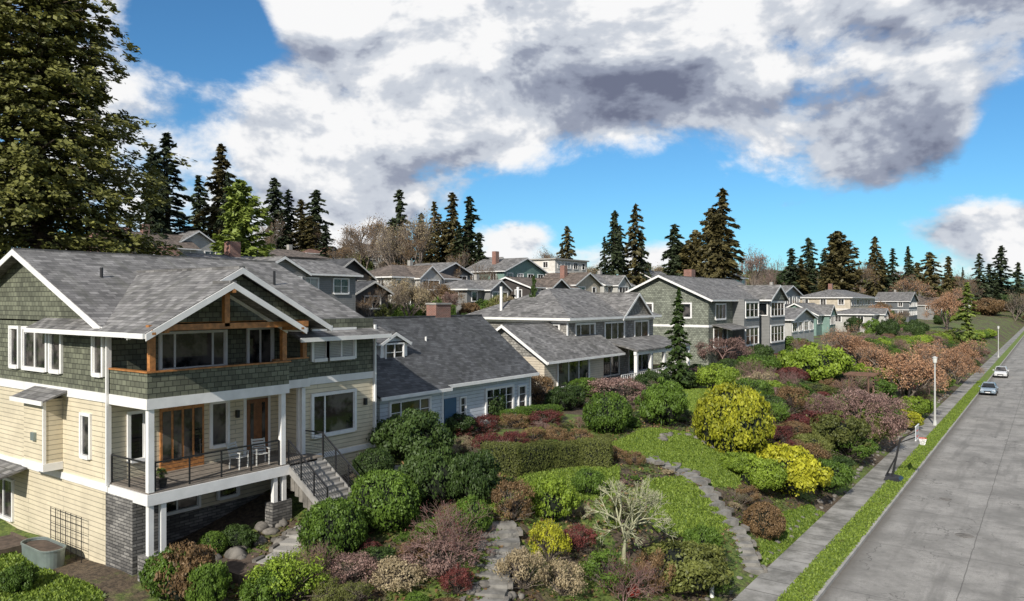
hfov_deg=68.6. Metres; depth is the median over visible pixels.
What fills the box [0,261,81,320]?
gable wall
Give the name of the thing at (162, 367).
sashes
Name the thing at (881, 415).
clipped shrub
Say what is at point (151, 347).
timber frame
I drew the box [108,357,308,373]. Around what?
parapet cap
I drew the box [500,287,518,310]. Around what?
roof vents
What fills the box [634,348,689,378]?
porch columns
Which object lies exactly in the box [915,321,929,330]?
garden tree
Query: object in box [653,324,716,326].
band
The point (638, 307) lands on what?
gable wall
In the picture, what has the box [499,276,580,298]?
brown bungalow
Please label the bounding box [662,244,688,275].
cypress tree
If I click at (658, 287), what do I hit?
gable wall
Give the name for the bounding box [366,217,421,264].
bare tree
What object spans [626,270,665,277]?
roof
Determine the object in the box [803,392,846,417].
shrub
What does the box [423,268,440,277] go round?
gable wall
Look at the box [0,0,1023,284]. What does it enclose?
sky
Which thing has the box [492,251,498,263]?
chimney
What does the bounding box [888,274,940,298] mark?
bare tree
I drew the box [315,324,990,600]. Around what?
garden ground cover
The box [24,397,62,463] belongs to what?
chimney bumpout
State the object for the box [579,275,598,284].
gable wall
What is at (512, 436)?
barberry hedge
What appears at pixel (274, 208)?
fir tree
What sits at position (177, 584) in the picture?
rust shrub
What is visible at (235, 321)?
soffit
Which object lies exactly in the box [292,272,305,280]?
wing
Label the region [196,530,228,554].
clipped shrub
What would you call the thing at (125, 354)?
second floor walls
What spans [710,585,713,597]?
path light post
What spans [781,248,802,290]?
fir tree
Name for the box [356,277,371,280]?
walls
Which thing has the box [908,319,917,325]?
garden tree
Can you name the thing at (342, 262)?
roof
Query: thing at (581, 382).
clipped shrub
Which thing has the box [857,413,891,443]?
juniper bush
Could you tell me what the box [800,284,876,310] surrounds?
cream villa
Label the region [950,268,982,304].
bare tree
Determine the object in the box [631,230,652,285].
fir tree
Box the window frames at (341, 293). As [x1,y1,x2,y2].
[298,276,349,294]
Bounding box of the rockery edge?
[705,393,948,600]
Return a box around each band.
[486,318,648,322]
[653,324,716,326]
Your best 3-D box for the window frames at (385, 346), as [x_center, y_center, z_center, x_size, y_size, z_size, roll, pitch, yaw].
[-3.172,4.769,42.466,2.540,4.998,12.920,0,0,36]
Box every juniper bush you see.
[310,577,347,600]
[640,538,733,593]
[806,410,871,449]
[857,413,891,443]
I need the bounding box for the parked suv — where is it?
[993,366,1008,377]
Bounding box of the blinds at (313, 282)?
[306,279,316,287]
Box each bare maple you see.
[398,500,500,574]
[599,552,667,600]
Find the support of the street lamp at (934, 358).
on the sidewalk
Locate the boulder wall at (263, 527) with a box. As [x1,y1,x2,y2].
[225,518,288,549]
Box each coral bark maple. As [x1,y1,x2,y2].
[820,331,888,364]
[854,344,895,367]
[861,344,951,398]
[908,335,973,386]
[945,339,990,360]
[949,350,984,383]
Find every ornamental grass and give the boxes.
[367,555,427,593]
[493,546,551,589]
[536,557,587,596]
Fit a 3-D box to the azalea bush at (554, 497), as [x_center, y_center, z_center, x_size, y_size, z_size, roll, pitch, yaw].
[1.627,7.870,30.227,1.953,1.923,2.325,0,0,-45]
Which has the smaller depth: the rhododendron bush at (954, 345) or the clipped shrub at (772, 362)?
the clipped shrub at (772, 362)
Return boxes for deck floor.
[110,450,323,494]
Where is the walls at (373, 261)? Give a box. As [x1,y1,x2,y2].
[352,251,376,265]
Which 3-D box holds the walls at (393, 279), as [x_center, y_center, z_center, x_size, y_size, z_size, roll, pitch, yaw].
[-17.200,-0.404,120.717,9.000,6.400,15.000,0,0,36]
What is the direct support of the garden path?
on the ground at (112, 584)
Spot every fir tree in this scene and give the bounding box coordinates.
[136,147,173,238]
[141,132,208,236]
[182,175,212,237]
[190,143,236,254]
[213,171,232,235]
[255,178,291,248]
[270,210,292,249]
[283,189,297,249]
[290,199,306,249]
[295,215,321,251]
[297,190,333,247]
[316,223,335,257]
[379,219,406,264]
[391,189,410,264]
[412,213,425,262]
[420,201,445,262]
[422,229,439,262]
[433,220,455,262]
[437,192,472,264]
[446,225,471,267]
[455,196,482,264]
[469,232,489,262]
[556,226,576,258]
[558,244,564,258]
[596,236,608,273]
[598,210,626,274]
[611,225,630,274]
[622,203,649,286]
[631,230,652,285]
[660,224,688,275]
[701,187,745,281]
[725,235,742,279]
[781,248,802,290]
[792,258,814,293]
[800,238,819,294]
[808,247,828,292]
[863,236,887,296]
[866,258,893,294]
[886,248,902,291]
[897,246,921,295]
[912,262,929,296]
[920,252,946,296]
[940,256,961,310]
[970,253,993,299]
[976,264,1006,300]
[990,245,1022,296]
[1010,262,1023,293]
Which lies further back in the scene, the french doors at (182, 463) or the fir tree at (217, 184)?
the fir tree at (217, 184)
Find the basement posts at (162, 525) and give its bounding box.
[146,475,285,556]
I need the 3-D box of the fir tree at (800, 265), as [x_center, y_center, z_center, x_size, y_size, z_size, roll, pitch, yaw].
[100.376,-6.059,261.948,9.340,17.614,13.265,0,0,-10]
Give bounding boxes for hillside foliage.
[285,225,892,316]
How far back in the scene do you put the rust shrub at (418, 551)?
25.88 m
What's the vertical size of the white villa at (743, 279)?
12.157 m
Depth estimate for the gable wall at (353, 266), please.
95.53 m
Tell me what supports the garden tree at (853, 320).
on the ground at (112, 584)
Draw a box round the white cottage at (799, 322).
[785,307,817,342]
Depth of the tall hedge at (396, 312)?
97.87 m
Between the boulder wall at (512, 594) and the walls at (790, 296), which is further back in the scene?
the walls at (790, 296)
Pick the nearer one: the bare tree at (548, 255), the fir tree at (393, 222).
the fir tree at (393, 222)
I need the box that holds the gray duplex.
[413,262,473,280]
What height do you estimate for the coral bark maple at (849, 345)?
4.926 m
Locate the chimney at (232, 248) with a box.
[224,241,240,256]
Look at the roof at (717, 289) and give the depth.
90.30 m
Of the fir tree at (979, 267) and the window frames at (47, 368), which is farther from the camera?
the fir tree at (979, 267)
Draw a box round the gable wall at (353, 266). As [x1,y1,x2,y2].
[345,261,370,277]
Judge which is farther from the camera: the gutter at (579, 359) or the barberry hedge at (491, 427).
the gutter at (579, 359)
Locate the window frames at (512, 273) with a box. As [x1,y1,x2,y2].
[472,273,543,279]
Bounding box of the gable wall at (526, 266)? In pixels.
[507,260,544,272]
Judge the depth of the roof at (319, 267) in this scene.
72.04 m
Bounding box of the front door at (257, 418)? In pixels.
[247,398,267,455]
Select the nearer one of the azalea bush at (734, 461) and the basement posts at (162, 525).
the basement posts at (162, 525)
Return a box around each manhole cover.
[939,497,951,500]
[955,533,973,537]
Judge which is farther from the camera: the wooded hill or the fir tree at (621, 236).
the wooded hill
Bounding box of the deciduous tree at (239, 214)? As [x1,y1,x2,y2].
[209,179,274,256]
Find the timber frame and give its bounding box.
[146,289,307,370]
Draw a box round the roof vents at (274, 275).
[100,267,275,284]
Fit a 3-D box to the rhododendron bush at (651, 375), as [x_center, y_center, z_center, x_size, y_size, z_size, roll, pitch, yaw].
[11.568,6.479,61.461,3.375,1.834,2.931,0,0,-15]
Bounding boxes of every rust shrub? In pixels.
[144,538,217,600]
[396,537,438,560]
[490,477,535,521]
[531,375,554,404]
[630,547,676,592]
[735,484,760,503]
[742,501,786,539]
[771,385,809,413]
[795,442,832,461]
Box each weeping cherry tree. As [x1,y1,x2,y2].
[693,335,754,361]
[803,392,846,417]
[826,386,913,443]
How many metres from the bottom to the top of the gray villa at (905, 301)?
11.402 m
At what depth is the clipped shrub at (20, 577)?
23.83 m
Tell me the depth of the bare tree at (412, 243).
139.05 m
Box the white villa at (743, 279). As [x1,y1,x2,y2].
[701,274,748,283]
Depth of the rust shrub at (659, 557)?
28.14 m
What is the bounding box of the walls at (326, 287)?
[306,275,355,311]
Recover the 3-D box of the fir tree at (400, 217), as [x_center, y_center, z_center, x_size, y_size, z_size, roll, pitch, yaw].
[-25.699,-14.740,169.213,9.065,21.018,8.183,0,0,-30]
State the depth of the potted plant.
25.35 m
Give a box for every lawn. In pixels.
[0,550,106,600]
[481,496,522,519]
[512,464,620,501]
[612,426,740,489]
[643,475,730,537]
[682,388,708,412]
[756,504,824,565]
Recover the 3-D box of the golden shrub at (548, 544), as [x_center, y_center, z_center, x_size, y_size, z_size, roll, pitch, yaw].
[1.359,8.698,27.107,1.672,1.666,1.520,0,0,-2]
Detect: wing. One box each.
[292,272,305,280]
[413,277,441,303]
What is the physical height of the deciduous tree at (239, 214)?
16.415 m
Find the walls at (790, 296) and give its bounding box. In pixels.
[785,295,799,306]
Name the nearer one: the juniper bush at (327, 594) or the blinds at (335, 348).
the juniper bush at (327, 594)
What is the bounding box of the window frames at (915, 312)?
[881,302,916,315]
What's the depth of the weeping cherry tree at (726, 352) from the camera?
79.87 m
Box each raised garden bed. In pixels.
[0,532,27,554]
[216,547,270,584]
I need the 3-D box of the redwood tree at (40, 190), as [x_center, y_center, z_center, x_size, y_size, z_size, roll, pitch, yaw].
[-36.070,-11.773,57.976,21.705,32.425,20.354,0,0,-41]
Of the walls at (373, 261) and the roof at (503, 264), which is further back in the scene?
the walls at (373, 261)
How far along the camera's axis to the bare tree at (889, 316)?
170.34 m
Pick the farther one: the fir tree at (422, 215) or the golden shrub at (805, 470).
the fir tree at (422, 215)
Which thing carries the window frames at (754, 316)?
attached to the walls at (703, 311)
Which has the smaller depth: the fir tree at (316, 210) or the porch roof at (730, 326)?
the porch roof at (730, 326)
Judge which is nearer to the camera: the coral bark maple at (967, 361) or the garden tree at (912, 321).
the coral bark maple at (967, 361)
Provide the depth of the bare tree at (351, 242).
145.96 m
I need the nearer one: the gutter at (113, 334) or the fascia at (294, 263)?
the gutter at (113, 334)
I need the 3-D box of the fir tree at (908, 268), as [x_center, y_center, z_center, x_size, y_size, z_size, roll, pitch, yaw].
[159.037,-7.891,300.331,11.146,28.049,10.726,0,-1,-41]
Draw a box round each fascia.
[0,249,390,340]
[108,465,289,506]
[179,254,362,277]
[180,231,214,242]
[272,255,324,259]
[344,258,377,280]
[376,265,461,279]
[484,293,661,364]
[505,258,547,272]
[576,273,603,286]
[626,275,789,301]
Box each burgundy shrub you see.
[437,562,475,594]
[562,521,597,551]
[766,425,795,444]
[777,440,811,452]
[796,408,844,423]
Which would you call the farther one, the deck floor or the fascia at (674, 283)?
the fascia at (674, 283)
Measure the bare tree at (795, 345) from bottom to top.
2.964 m
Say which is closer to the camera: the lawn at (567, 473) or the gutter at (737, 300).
the lawn at (567, 473)
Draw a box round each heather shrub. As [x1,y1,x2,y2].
[326,550,379,586]
[396,534,478,579]
[586,376,647,402]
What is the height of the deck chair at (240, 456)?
0.957 m
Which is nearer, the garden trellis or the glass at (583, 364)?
the garden trellis
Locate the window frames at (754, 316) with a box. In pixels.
[646,301,784,348]
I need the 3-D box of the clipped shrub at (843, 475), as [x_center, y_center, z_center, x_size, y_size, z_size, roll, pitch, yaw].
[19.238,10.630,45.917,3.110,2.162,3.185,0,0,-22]
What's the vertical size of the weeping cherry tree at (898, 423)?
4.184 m
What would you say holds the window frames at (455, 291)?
in the gray bungalow at (474, 290)
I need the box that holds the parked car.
[979,382,997,395]
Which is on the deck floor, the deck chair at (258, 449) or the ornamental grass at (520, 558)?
the deck chair at (258, 449)
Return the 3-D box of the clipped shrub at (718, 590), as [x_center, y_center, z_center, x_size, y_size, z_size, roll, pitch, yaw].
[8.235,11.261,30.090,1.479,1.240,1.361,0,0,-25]
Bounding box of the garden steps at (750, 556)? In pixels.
[646,456,767,574]
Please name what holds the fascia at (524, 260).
attached to the roof at (503, 264)
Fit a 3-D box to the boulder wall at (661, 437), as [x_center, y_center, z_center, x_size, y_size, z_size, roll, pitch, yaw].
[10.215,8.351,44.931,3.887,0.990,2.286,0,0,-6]
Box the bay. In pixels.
[733,299,784,359]
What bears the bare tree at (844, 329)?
on the ground at (112, 584)
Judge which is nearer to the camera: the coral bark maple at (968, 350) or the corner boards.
the corner boards
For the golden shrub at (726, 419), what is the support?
on the ground at (112, 584)
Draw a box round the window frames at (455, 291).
[429,291,507,301]
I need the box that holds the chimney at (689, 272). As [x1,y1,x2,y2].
[684,269,694,276]
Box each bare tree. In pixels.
[251,218,286,247]
[326,244,359,261]
[330,213,400,268]
[337,227,368,263]
[362,226,399,267]
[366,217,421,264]
[393,227,431,264]
[397,208,448,263]
[447,249,470,277]
[470,262,497,279]
[533,245,561,257]
[735,246,772,284]
[752,365,787,383]
[753,259,782,284]
[792,342,824,352]
[820,323,864,348]
[853,259,880,292]
[868,302,902,323]
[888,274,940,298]
[897,308,913,319]
[922,286,971,329]
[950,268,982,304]
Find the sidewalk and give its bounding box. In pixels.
[732,327,1023,600]
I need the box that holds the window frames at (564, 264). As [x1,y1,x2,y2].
[543,261,584,274]
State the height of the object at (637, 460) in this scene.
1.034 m
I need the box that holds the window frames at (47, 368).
[0,325,356,521]
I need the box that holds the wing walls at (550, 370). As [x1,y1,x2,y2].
[523,356,603,393]
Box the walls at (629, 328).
[488,319,652,379]
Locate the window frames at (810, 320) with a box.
[792,320,813,331]
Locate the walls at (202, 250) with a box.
[196,248,219,253]
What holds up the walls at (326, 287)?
on the ground at (112, 584)
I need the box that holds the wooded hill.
[730,265,1023,320]
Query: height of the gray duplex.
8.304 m
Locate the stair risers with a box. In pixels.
[290,457,349,499]
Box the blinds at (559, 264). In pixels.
[558,262,569,267]
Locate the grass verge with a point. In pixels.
(990, 371)
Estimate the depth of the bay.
90.80 m
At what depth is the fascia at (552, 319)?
61.92 m
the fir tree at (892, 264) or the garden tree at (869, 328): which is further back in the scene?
the fir tree at (892, 264)
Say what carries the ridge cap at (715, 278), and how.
on the roof at (717, 289)
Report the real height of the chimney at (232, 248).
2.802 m
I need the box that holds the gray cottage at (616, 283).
[592,271,635,291]
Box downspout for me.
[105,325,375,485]
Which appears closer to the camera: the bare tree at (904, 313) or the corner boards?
the corner boards
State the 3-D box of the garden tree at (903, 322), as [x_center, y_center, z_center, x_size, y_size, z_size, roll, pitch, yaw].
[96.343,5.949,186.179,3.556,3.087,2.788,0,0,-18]
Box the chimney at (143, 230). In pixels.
[140,224,149,233]
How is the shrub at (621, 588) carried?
on the ground at (112, 584)
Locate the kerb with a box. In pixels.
[812,335,1023,600]
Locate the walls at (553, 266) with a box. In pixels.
[532,259,586,272]
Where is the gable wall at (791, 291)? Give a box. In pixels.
[786,288,799,294]
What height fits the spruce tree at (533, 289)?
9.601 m
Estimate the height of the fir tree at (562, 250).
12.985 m
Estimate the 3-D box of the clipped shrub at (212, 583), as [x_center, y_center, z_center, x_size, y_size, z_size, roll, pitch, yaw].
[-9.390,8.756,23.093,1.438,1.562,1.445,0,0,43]
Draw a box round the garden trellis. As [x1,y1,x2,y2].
[50,506,81,562]
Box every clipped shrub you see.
[0,560,40,592]
[138,546,185,600]
[184,560,232,600]
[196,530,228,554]
[237,566,309,600]
[296,496,368,561]
[345,469,421,533]
[450,494,493,536]
[568,377,607,397]
[570,467,604,495]
[577,547,636,588]
[580,390,633,434]
[633,377,689,426]
[681,524,723,548]
[705,573,737,596]
[732,377,774,394]
[733,353,784,371]
[785,336,810,349]
[816,457,857,493]
[823,394,866,413]
[831,428,880,459]
[842,376,897,400]
[859,403,903,418]
[924,378,953,387]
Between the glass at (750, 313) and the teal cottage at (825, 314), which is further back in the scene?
the teal cottage at (825, 314)
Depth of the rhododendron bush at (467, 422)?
41.19 m
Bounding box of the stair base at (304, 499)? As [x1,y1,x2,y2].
[291,477,312,510]
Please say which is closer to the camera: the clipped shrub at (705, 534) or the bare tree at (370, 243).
the clipped shrub at (705, 534)
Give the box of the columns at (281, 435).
[146,387,305,492]
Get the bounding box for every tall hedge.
[388,303,456,315]
[863,329,997,347]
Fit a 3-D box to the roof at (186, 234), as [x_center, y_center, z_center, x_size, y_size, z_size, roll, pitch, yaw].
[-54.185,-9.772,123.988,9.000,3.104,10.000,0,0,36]
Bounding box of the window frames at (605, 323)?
[552,320,648,386]
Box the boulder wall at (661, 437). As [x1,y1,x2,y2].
[657,432,714,447]
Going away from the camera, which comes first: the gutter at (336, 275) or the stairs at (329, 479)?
the stairs at (329, 479)
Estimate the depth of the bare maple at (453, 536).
25.19 m
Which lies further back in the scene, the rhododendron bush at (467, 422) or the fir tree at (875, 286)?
the fir tree at (875, 286)
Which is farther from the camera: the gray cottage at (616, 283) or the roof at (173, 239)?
the gray cottage at (616, 283)
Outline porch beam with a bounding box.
[634,345,689,354]
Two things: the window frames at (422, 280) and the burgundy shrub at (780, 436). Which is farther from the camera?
the window frames at (422, 280)
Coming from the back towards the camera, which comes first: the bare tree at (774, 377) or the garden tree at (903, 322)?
the garden tree at (903, 322)
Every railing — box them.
[111,430,360,500]
[621,363,688,385]
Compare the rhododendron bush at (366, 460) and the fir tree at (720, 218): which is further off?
the fir tree at (720, 218)
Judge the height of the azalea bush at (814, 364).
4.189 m
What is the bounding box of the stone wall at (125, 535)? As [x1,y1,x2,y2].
[106,492,291,582]
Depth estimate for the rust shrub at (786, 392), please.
56.79 m
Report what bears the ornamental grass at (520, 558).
on the ground at (112, 584)
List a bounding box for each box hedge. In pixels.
[480,436,613,476]
[498,404,563,427]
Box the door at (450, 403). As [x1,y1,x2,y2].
[444,397,455,425]
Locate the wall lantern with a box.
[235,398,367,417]
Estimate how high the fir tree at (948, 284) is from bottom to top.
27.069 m
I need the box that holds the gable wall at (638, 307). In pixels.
[499,297,648,356]
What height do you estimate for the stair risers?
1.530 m
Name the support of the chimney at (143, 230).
on the walls
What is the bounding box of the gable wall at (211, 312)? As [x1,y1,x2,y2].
[179,276,309,321]
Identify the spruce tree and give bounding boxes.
[529,275,537,296]
[658,287,697,385]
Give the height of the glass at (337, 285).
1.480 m
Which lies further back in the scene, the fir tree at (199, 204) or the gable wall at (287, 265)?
the fir tree at (199, 204)
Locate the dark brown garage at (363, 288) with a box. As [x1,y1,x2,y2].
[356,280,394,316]
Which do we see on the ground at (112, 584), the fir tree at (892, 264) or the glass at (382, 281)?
the fir tree at (892, 264)
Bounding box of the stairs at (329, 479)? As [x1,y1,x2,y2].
[291,460,350,505]
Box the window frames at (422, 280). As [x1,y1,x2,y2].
[377,279,452,285]
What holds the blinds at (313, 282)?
attached to the window frames at (341, 293)
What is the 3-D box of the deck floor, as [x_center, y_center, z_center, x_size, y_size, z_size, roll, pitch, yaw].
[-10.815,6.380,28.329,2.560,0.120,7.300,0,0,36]
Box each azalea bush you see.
[243,547,332,600]
[528,473,580,519]
[695,362,742,388]
[719,451,757,472]
[737,453,788,490]
[774,342,856,381]
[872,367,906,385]
[898,396,933,414]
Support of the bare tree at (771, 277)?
on the ground at (112, 584)
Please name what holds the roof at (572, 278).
on the walls at (589, 288)
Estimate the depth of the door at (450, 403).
41.38 m
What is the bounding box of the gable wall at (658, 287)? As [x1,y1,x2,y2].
[630,277,785,299]
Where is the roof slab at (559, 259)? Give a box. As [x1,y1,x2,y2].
[530,258,588,261]
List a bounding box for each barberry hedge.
[453,409,565,436]
[467,424,593,449]
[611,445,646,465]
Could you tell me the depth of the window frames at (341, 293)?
72.41 m
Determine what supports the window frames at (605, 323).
attached to the gable wall at (638, 307)
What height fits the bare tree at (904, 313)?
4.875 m
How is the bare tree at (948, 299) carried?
on the ground at (112, 584)
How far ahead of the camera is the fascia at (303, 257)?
119.80 m
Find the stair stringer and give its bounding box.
[289,459,350,503]
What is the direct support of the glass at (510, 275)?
on the window frames at (512, 273)
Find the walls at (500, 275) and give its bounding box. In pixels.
[472,271,544,279]
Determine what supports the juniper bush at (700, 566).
on the ground at (112, 584)
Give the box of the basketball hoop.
[884,424,926,481]
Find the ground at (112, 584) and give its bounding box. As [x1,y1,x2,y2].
[0,284,1023,600]
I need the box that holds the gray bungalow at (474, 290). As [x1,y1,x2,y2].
[427,275,512,314]
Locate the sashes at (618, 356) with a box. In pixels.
[588,323,623,377]
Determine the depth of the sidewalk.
40.86 m
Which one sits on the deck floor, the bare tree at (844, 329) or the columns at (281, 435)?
the columns at (281, 435)
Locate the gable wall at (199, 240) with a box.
[184,233,214,248]
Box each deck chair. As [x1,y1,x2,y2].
[226,441,248,469]
[251,437,269,465]
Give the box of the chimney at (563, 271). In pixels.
[560,265,567,277]
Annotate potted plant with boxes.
[156,468,166,478]
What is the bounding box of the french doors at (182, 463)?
[160,403,203,471]
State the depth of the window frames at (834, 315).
148.15 m
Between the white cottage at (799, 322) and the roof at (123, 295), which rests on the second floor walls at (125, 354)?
the roof at (123, 295)
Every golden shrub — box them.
[527,518,572,562]
[691,381,776,454]
[757,440,833,496]
[899,409,924,428]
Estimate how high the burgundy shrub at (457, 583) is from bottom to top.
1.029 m
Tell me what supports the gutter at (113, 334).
attached to the fascia at (170, 322)
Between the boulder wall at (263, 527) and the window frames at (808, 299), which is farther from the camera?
the window frames at (808, 299)
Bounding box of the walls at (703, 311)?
[644,298,732,365]
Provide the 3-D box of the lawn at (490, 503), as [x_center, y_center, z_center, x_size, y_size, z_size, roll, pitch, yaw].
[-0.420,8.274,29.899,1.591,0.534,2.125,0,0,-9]
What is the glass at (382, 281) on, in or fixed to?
on the window frames at (422, 280)
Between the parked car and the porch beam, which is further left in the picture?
the porch beam
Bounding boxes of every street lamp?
[932,356,936,425]
[997,326,999,356]
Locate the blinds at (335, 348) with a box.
[314,340,352,357]
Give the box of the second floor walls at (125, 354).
[0,318,372,392]
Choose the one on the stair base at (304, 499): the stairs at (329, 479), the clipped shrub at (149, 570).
the stairs at (329, 479)
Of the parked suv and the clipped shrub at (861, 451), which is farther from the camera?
the parked suv
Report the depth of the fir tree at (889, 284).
303.28 m
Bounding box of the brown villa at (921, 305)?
[917,294,942,319]
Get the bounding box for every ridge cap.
[12,248,274,282]
[189,253,327,260]
[500,292,638,324]
[657,274,763,285]
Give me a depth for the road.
40.12 m
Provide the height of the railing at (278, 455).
2.550 m
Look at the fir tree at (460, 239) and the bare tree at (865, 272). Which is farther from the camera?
the bare tree at (865, 272)
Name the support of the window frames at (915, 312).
in the gray villa at (905, 301)
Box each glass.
[0,329,352,516]
[334,279,347,292]
[378,280,448,303]
[470,273,542,279]
[543,262,584,268]
[554,322,647,385]
[647,303,783,346]
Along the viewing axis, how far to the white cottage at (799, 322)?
116.34 m
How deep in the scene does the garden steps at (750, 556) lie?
36.09 m
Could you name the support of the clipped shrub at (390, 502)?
on the ground at (112, 584)
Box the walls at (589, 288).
[576,284,599,291]
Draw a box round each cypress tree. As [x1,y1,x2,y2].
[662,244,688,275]
[676,229,705,276]
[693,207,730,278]
[814,231,866,293]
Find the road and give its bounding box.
[819,336,1023,600]
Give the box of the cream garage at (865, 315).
[835,308,889,332]
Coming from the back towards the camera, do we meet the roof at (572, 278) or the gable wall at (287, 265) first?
the roof at (572, 278)
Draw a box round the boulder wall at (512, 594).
[506,562,526,599]
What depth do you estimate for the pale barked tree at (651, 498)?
28.14 m
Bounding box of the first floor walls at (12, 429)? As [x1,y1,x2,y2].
[0,378,372,483]
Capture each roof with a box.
[0,249,389,340]
[0,386,66,479]
[90,245,178,255]
[125,231,199,248]
[177,231,218,246]
[183,253,361,274]
[269,249,331,258]
[295,248,336,253]
[328,259,375,279]
[369,265,460,279]
[466,258,546,273]
[466,288,659,361]
[542,273,601,285]
[607,335,688,351]
[625,275,788,300]
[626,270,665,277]
[712,323,750,329]
[782,285,801,295]
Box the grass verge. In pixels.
[780,331,1023,600]
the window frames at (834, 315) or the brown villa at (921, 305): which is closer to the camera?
the window frames at (834, 315)
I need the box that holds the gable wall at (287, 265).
[277,260,304,272]
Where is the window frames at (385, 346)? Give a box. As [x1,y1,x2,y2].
[384,342,526,423]
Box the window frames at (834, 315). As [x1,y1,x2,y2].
[817,315,834,324]
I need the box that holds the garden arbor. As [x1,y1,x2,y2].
[844,371,878,394]
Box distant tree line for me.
[654,267,1003,294]
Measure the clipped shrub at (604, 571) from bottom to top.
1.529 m
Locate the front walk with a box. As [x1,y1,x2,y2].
[252,526,304,563]
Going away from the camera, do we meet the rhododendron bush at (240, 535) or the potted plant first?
the potted plant
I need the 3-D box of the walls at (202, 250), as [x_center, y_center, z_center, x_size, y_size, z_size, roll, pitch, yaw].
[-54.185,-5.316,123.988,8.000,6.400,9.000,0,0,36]
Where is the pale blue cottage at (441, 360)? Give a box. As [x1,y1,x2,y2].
[365,303,538,448]
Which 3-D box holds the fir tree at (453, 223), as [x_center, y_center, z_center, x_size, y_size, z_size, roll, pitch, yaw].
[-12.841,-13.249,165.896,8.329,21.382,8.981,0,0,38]
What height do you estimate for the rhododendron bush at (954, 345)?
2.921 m
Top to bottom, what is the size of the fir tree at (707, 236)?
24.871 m
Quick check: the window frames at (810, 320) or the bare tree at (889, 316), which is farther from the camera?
the bare tree at (889, 316)
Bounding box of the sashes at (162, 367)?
[11,329,353,504]
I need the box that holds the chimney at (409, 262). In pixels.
[407,260,412,265]
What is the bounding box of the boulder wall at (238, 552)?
[214,528,300,559]
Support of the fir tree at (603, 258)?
on the ground at (112, 584)
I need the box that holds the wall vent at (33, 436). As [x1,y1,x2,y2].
[30,432,36,440]
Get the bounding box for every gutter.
[23,326,391,342]
[306,273,362,276]
[548,318,653,364]
[712,300,770,300]
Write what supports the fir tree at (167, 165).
on the ground at (112, 584)
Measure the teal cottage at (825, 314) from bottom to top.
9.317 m
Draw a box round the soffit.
[178,319,306,322]
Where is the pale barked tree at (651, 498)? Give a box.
[581,470,678,563]
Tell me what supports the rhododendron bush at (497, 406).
on the ground at (112, 584)
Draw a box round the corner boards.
[42,337,373,483]
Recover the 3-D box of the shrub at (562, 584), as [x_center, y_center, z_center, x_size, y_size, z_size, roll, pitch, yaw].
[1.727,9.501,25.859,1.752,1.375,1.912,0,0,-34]
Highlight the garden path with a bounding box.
[460,520,524,600]
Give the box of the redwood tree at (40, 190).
[0,0,196,259]
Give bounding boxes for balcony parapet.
[109,358,307,398]
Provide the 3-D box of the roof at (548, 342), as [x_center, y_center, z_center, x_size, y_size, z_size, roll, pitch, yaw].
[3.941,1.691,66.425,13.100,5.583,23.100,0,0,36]
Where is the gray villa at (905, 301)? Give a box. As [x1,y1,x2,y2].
[875,290,918,321]
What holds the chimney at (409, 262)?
on the roof at (408, 271)
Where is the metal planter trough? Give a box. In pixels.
[20,537,65,568]
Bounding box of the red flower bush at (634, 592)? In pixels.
[625,583,639,597]
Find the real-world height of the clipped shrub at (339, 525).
2.155 m
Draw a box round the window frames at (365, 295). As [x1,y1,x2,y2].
[364,295,380,308]
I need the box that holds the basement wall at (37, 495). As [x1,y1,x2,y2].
[5,448,367,564]
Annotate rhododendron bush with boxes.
[221,523,259,547]
[352,448,394,476]
[366,407,456,459]
[396,445,467,505]
[445,412,477,435]
[445,449,501,499]
[488,390,506,418]
[544,382,588,410]
[634,368,671,382]
[745,344,776,357]
[940,343,963,349]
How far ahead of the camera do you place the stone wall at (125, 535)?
25.82 m
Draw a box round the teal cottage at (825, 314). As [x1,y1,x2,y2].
[787,299,837,335]
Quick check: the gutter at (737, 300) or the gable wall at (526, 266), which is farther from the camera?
the gable wall at (526, 266)
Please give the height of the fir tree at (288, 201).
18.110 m
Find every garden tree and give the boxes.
[843,316,863,331]
[863,318,879,333]
[874,319,902,336]
[890,310,900,320]
[896,319,907,324]
[902,323,925,334]
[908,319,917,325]
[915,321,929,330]
[933,313,945,324]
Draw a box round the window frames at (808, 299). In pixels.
[808,299,874,305]
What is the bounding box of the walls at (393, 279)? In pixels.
[377,278,456,304]
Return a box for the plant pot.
[156,478,166,488]
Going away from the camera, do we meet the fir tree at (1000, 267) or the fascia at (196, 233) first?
the fascia at (196, 233)
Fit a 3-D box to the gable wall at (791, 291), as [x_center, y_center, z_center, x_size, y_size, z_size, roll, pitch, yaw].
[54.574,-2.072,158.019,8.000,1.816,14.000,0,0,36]
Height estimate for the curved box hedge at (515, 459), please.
2.005 m
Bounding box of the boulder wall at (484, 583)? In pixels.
[465,534,496,594]
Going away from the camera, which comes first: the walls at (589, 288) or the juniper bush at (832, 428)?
the juniper bush at (832, 428)
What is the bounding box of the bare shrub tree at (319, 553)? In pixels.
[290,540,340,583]
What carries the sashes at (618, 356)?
on the window frames at (605, 323)
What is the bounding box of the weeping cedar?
[944,282,986,351]
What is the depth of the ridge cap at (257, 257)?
67.37 m
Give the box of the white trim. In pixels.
[0,371,373,491]
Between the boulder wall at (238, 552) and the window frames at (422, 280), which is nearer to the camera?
the boulder wall at (238, 552)

